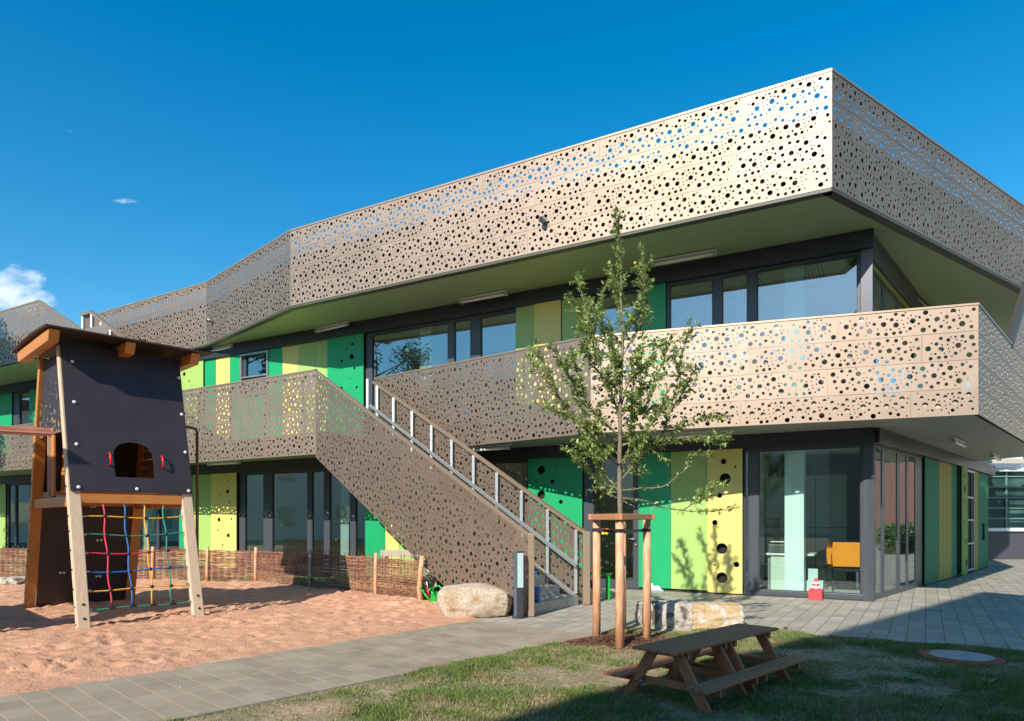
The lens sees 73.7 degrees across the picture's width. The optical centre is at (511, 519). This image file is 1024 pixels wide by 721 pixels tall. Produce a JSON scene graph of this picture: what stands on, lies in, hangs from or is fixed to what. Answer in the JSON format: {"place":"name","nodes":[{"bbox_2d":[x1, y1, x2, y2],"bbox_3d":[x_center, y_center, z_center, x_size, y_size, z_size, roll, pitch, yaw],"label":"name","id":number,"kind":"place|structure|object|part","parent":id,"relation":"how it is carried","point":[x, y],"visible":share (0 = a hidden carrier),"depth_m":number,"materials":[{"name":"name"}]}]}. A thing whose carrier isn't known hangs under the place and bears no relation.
{"place":"outdoors","nodes":[
{"label":"outdoors","id":0,"kind":"place"},
{"bbox_2d":[10,559,369,578],"bbox_3d":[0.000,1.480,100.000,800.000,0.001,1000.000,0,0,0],"label":"ground","id":1,"kind":"structure","parent":0,"point":[223,571],"depth_m":19.20,"materials":[{"name":"soil"}]},
{"bbox_2d":[0,562,427,599],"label":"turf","id":2,"kind":"structure","parent":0,"point":[10,563],"depth_m":21.18,"materials":[{"name":"green plant"}]},
{"bbox_2d":[0,569,430,599],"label":"grass behind fence","id":3,"kind":"structure","parent":2,"relation":"on","point":[425,598],"depth_m":16.36,"materials":[{"name":"green plant"}]},
{"bbox_2d":[380,550,437,595],"bbox_3d":[-2.036,1.036,13.152,0.371,0.938,2.391,0,0,-40],"label":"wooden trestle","id":4,"kind":"object","parent":2,"relation":"on","point":[408,553],"visible":0.35,"depth_m":12.94,"materials":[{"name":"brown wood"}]},
{"bbox_2d":[0,576,475,696],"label":"sandpit sand","id":5,"kind":"structure","parent":0,"point":[47,647],"depth_m":8.91,"materials":[{"name":"beige sand"}]},
{"bbox_2d":[0,576,24,584],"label":"stone","id":6,"kind":"object","parent":5,"relation":"on","point":[14,580],"visible":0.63,"depth_m":14.78,"materials":[{"name":"beige stone"}]},
{"bbox_2d":[0,324,212,627],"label":"play tower","id":7,"kind":"structure","parent":5,"relation":"on","point":[110,422],"depth_m":9.99,"materials":[{"name":"brown wood"}]},
{"bbox_2d":[0,546,424,599],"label":"wicker fence","id":8,"kind":"object","parent":5,"relation":"on","point":[311,562],"visible":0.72,"depth_m":14.75,"materials":[{"name":"brown wicker"}]},
{"bbox_2d":[149,575,315,587],"bbox_3d":[-6.228,1.349,15.484,4.942,0.150,0.945,0,0,23],"label":"grass along fence","id":9,"kind":"object","parent":5,"relation":"on","point":[212,577],"depth_m":15.73,"materials":[{"name":"green plant"}]},
{"bbox_2d":[419,585,441,601],"bbox_3d":[-1.371,1.280,11.648,0.482,0.341,0.200,0,0,8],"label":"watering can","id":10,"kind":"object","parent":5,"relation":"on","point":[432,598],"visible":0.52,"depth_m":11.62,"materials":[{"name":"green plastic"}]},
{"bbox_2d":[0,620,591,720],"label":"path","id":11,"kind":"structure","parent":0,"point":[198,690],"depth_m":6.23,"materials":[{"name":"grey concrete"}]},
{"bbox_2d":[0,0,1023,458],"label":"sky","id":12,"kind":"structure","parent":0,"point":[149,148],"materials":[{"name":"blue"}]},
{"bbox_2d":[138,634,933,716],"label":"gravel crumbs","id":13,"kind":"object","parent":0,"point":[526,679],"visible":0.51,"depth_m":5.87,"materials":[{"name":"grey gravel"}]},
{"bbox_2d":[534,586,541,602],"bbox_3d":[0.378,1.146,10.527,0.171,0.247,0.141,0,0,0],"label":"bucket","id":14,"kind":"object","parent":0,"point":[537,590],"visible":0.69,"depth_m":10.47,"materials":[{"name":"blue plastic"}]},
{"bbox_2d":[149,626,1023,720],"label":"lawn ground","id":15,"kind":"structure","parent":0,"point":[322,705],"depth_m":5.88,"materials":[{"name":"green plant"}]},
{"bbox_2d":[588,514,654,648],"bbox_3d":[1.307,0.715,8.199,0.673,1.570,1.267,0,0,-15],"label":"tree stake frame","id":16,"kind":"object","parent":15,"relation":"on","point":[620,531],"visible":0.94,"depth_m":8.02,"materials":[{"name":"brown wood"}]},
{"bbox_2d":[525,207,739,610],"bbox_3d":[1.524,-1.117,8.223,2.794,5.234,1.628,0,0,0],"label":"young tree","id":17,"kind":"object","parent":15,"relation":"on","point":[616,365],"visible":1,"depth_m":8.17,"materials":[{"name":"green plant"}]},
{"bbox_2d":[560,631,756,658],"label":"bark mulch","id":18,"kind":"object","parent":15,"relation":"on","point":[608,639],"visible":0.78,"depth_m":7.96,"materials":[{"name":"brown wood"}]},
{"bbox_2d":[635,600,693,628],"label":"stone block","id":19,"kind":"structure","parent":15,"relation":"on","point":[671,613],"depth_m":9.00,"materials":[{"name":"grey stone"}]},
{"bbox_2d":[603,623,808,713],"bbox_3d":[1.690,1.226,5.798,1.772,0.477,0.924,0,0,-44],"label":"picnic table","id":20,"kind":"object","parent":15,"relation":"on","point":[725,667],"visible":0.92,"depth_m":5.57,"materials":[{"name":"brown wood"}]},
{"bbox_2d":[691,601,744,628],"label":"stone block","id":21,"kind":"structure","parent":15,"relation":"on","point":[714,614],"depth_m":8.93,"materials":[{"name":"beige stone"}]},
{"bbox_2d":[896,669,920,679],"bbox_3d":[3.469,1.371,5.972,0.245,0.075,0.266,0,0,37],"label":"weed","id":22,"kind":"object","parent":15,"relation":"on","point":[906,676],"visible":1,"depth_m":6.03,"materials":[{"name":"green plant"}]},
{"bbox_2d":[918,649,1005,665],"bbox_3d":[4.622,1.417,7.030,0.750,0.047,0.750,0,0,0],"label":"manhole cover","id":23,"kind":"object","parent":15,"relation":"on","point":[959,656],"visible":0.92,"depth_m":6.96,"materials":[{"name":"metal"}]},
{"bbox_2d":[379,559,1023,650],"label":"pavement","id":24,"kind":"structure","parent":0,"point":[984,607],"depth_m":10.43,"materials":[{"name":"grey concrete"}]},
{"bbox_2d":[395,574,467,595],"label":"green play platform","id":25,"kind":"structure","parent":24,"relation":"on","point":[440,584],"depth_m":12.89,"materials":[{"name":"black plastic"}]},
{"bbox_2d":[316,371,589,616],"bbox_3d":[-1.597,-1.015,13.429,1.790,4.889,7.648,0,0,-42],"label":"outdoor staircase","id":26,"kind":"structure","parent":24,"relation":"on","point":[467,526],"depth_m":12.40,"materials":[{"name":"beige metal"}]},
{"bbox_2d":[436,583,511,617],"bbox_3d":[-0.565,1.207,10.208,1.124,0.526,0.762,0,0,0],"label":"boulder","id":27,"kind":"object","parent":24,"relation":"on","point":[476,600],"visible":0.97,"depth_m":9.90,"materials":[{"name":"beige stone"}]},
{"bbox_2d":[0,68,1023,601],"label":"kindergarten building","id":28,"kind":"structure","parent":24,"relation":"on","point":[850,298],"depth_m":13.73,"materials":[{"name":"beige metal"}]},
{"bbox_2d":[13,390,28,455],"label":"window","id":29,"kind":"structure","parent":28,"relation":"in","point":[17,397],"depth_m":25.40,"materials":[{"name":"black glass"}]},
{"bbox_2d":[7,483,55,556],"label":"window","id":30,"kind":"structure","parent":28,"relation":"in","point":[8,485],"depth_m":25.53,"materials":[{"name":"black glass"}]},
{"bbox_2d":[138,509,178,563],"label":"window","id":31,"kind":"structure","parent":28,"relation":"in","point":[158,510],"depth_m":21.45,"materials":[{"name":"black glass"}]},
{"bbox_2d":[211,344,232,350],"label":"ceiling light","id":32,"kind":"object","parent":28,"relation":"attached to","point":[225,347],"visible":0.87,"depth_m":19.77,"materials":[{"name":"white plastic"}]},
{"bbox_2d":[207,460,240,465],"bbox_3d":[-7.920,-1.572,18.766,1.250,0.121,0.085,0,0,26],"label":"ceiling light","id":33,"kind":"object","parent":28,"relation":"attached to","point":[224,462],"visible":0.91,"depth_m":18.73,"materials":[{"name":"white plastic"}]},
{"bbox_2d":[240,350,268,395],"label":"window","id":34,"kind":"structure","parent":28,"relation":"in","point":[243,357],"depth_m":19.49,"materials":[{"name":"grey metal"}]},
{"bbox_2d":[239,468,364,574],"bbox_3d":[-5.772,0.050,18.578,4.709,2.800,0.076,0,0,29],"label":"window","id":35,"kind":"structure","parent":28,"relation":"in","point":[268,477],"depth_m":18.41,"materials":[{"name":"grey metal"}]},
{"bbox_2d":[315,321,349,332],"bbox_3d":[-4.666,-4.992,17.692,1.250,0.121,0.085,0,0,34],"label":"ceiling light","id":36,"kind":"object","parent":28,"relation":"attached to","point":[335,326],"visible":1,"depth_m":17.64,"materials":[{"name":"white plastic"}]},
{"bbox_2d":[366,309,515,438],"bbox_3d":[-1.796,-3.360,16.416,4.369,2.780,0.076,0,0,29],"label":"window","id":37,"kind":"structure","parent":28,"relation":"in","point":[475,321],"depth_m":16.19,"materials":[{"name":"black metal"}]},
{"bbox_2d":[459,290,508,303],"bbox_3d":[-0.641,-4.992,15.298,1.250,0.121,0.085,0,0,29],"label":"ceiling light","id":38,"kind":"object","parent":28,"relation":"attached to","point":[486,296],"visible":1,"depth_m":15.27,"materials":[{"name":"white plastic"}]},
{"bbox_2d":[463,444,510,451],"bbox_3d":[-0.563,-1.532,14.619,1.250,0.121,0.085,0,0,34],"label":"ceiling light","id":39,"kind":"object","parent":28,"relation":"attached to","point":[494,447],"visible":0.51,"depth_m":14.50,"materials":[{"name":"white plastic"}]},
{"bbox_2d":[455,459,527,572],"bbox_3d":[-0.459,0.050,15.688,1.968,2.800,0.076,0,0,29],"label":"window","id":40,"kind":"structure","parent":28,"relation":"in","point":[494,463],"depth_m":15.50,"materials":[{"name":"black metal"}]},
{"bbox_2d":[539,216,545,223],"bbox_3d":[0.579,-5.633,12.827,0.124,0.131,0.148,0,0,30],"label":"spotlight","id":41,"kind":"object","parent":28,"relation":"attached to","point":[542,219],"visible":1,"depth_m":12.77,"materials":[{"name":"metal"}]},
{"bbox_2d":[584,455,639,587],"bbox_3d":[2.062,0.050,14.269,1.222,2.800,0.162,0,0,29],"label":"glass door","id":42,"kind":"structure","parent":28,"relation":"in","point":[589,498],"depth_m":14.34,"materials":[{"name":"metal"}]},
{"bbox_2d":[592,288,640,399],"bbox_3d":[2.194,-3.360,14.246,1.090,2.780,0.076,0,0,29],"label":"window","id":43,"kind":"structure","parent":28,"relation":"in","point":[635,291],"depth_m":14.09,"materials":[{"name":"black metal"}]},
{"bbox_2d":[651,248,717,267],"bbox_3d":[3.274,-4.992,13.014,1.250,0.121,0.085,0,0,28],"label":"ceiling light","id":44,"kind":"object","parent":28,"relation":"attached to","point":[657,262],"visible":0.96,"depth_m":12.98,"materials":[{"name":"white plastic"}]},
{"bbox_2d":[659,430,730,439],"bbox_3d":[3.290,-1.532,12.305,1.250,0.121,0.085,0,0,22],"label":"ceiling light","id":45,"kind":"object","parent":28,"relation":"attached to","point":[685,436],"visible":0.51,"depth_m":12.31,"materials":[{"name":"white plastic"}]},
{"bbox_2d":[667,251,860,404],"bbox_3d":[4.647,-3.360,12.912,3.469,2.780,0.076,0,0,29],"label":"window","id":46,"kind":"structure","parent":28,"relation":"in","point":[752,274],"depth_m":12.95,"materials":[{"name":"black metal"}]},
{"bbox_2d":[760,551,816,589],"bbox_3d":[5.333,1.032,13.840,1.500,0.737,0.850,0,0,29],"label":"desk","id":47,"kind":"object","parent":28,"relation":"on","point":[776,572],"visible":0.47,"depth_m":13.44,"materials":[{"name":"white plastic"}]},
{"bbox_2d":[768,541,784,551],"bbox_3d":[5.428,0.540,13.817,0.420,0.220,0.340,0,0,29],"label":"printer","id":48,"kind":"object","parent":47,"relation":"on","point":[776,547],"visible":0.56,"depth_m":13.70,"materials":[{"name":"white plastic"}]},
{"bbox_2d":[744,443,862,598],"bbox_3d":[5.316,0.050,12.549,2.024,2.800,0.076,0,0,29],"label":"window","id":49,"kind":"structure","parent":28,"relation":"in","point":[753,454],"depth_m":12.88,"materials":[{"name":"grey metal"}]},
{"bbox_2d":[807,568,823,591],"bbox_3d":[5.715,1.163,12.864,0.280,0.480,0.240,0,0,29],"label":"storage box","id":50,"kind":"object","parent":28,"relation":"on","point":[812,574],"visible":0.62,"depth_m":12.87,"materials":[{"name":"plastic"}]},
{"bbox_2d":[822,541,855,587],"bbox_3d":[6.708,0.909,14.027,0.563,0.951,0.553,0,0,15],"label":"office chair","id":51,"kind":"object","parent":28,"relation":"on","point":[827,565],"visible":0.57,"depth_m":13.86,"materials":[{"name":"orange fabric"}]},
{"bbox_2d":[831,542,859,590],"bbox_3d":[6.556,0.909,13.364,0.562,0.952,0.553,0,0,25],"label":"office chair","id":52,"kind":"object","parent":28,"relation":"on","point":[845,556],"visible":0.77,"depth_m":13.15,"materials":[{"name":"orange fabric"}]},
{"bbox_2d":[873,273,911,395],"bbox_3d":[7.596,-3.260,13.733,0.076,2.580,4.184,0,0,40],"label":"window","id":53,"kind":"structure","parent":28,"relation":"in","point":[883,300],"depth_m":13.40,"materials":[{"name":"black glass"}]},
{"bbox_2d":[867,443,921,601],"bbox_3d":[7.524,0.050,13.354,0.076,2.800,3.807,0,0,43],"label":"window","id":54,"kind":"structure","parent":28,"relation":"in","point":[916,461],"depth_m":13.37,"materials":[{"name":"grey metal"}]},
{"bbox_2d":[951,437,966,447],"bbox_3d":[8.877,-1.532,13.551,0.085,0.121,1.250,0,0,42],"label":"ceiling light","id":55,"kind":"object","parent":28,"relation":"attached to","point":[959,442],"visible":1,"depth_m":13.43,"materials":[{"name":"white plastic"}]},
{"bbox_2d":[960,468,974,571],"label":"window","id":56,"kind":"structure","parent":28,"relation":"in","point":[972,497],"depth_m":18.57,"materials":[{"name":"grey metal"}]},
{"bbox_2d":[990,452,1000,460],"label":"ceiling light","id":57,"kind":"object","parent":28,"relation":"attached to","point":[995,456],"visible":1,"depth_m":16.41,"materials":[{"name":"white plastic"}]},
{"bbox_2d":[512,551,524,618],"bbox_3d":[0.096,0.945,9.947,0.190,0.980,0.190,0,0,0],"label":"bollard light","id":58,"kind":"object","parent":24,"relation":"on","point":[518,584],"visible":1,"depth_m":9.89,"materials":[{"name":"metal"}]},
{"bbox_2d":[573,572,611,599],"bbox_3d":[1.493,1.199,12.540,0.784,0.462,0.253,0,0,35],"label":"green bench","id":59,"kind":"object","parent":24,"relation":"on","point":[607,575],"visible":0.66,"depth_m":12.27,"materials":[{"name":"plastic"}]},
{"bbox_2d":[651,586,663,591],"bbox_3d":[2.861,1.372,13.546,0.260,0.115,0.180,0,0,0],"label":"floor spotlight","id":60,"kind":"object","parent":24,"relation":"on","point":[656,589],"visible":0.73,"depth_m":13.47,"materials":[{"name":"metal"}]},
{"bbox_2d":[808,578,822,600],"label":"traffic cones","id":61,"kind":"object","parent":24,"relation":"on","point":[815,591],"visible":1,"depth_m":12.16,"materials":[{"name":"red plastic"}]},
{"bbox_2d":[988,463,1023,470],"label":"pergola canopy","id":62,"kind":"object","parent":24,"relation":"on","point":[1009,466],"visible":0.04,"depth_m":22.18,"materials":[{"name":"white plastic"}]},
{"bbox_2d":[764,475,847,583],"bbox_3d":[6.323,0.207,15.709,2.500,2.395,0.520,0,0,29],"label":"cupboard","id":63,"kind":"object","parent":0,"point":[826,500],"visible":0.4,"depth_m":15.19,"materials":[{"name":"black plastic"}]},
{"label":"cupboard doors","id":64,"kind":"part","parent":63,"relation":"part of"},
{"bbox_2d":[843,552,876,587],"bbox_3d":[7.272,1.038,14.400,1.000,0.730,1.000,0,0,0],"label":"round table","id":65,"kind":"object","parent":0,"point":[857,580],"visible":0.2,"depth_m":14.36,"materials":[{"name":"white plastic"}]},
{"bbox_2d":[982,459,1023,558],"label":"annex building","id":66,"kind":"structure","parent":0,"point":[1005,514],"depth_m":24.74,"materials":[{"name":"grey glass"}]}
]}

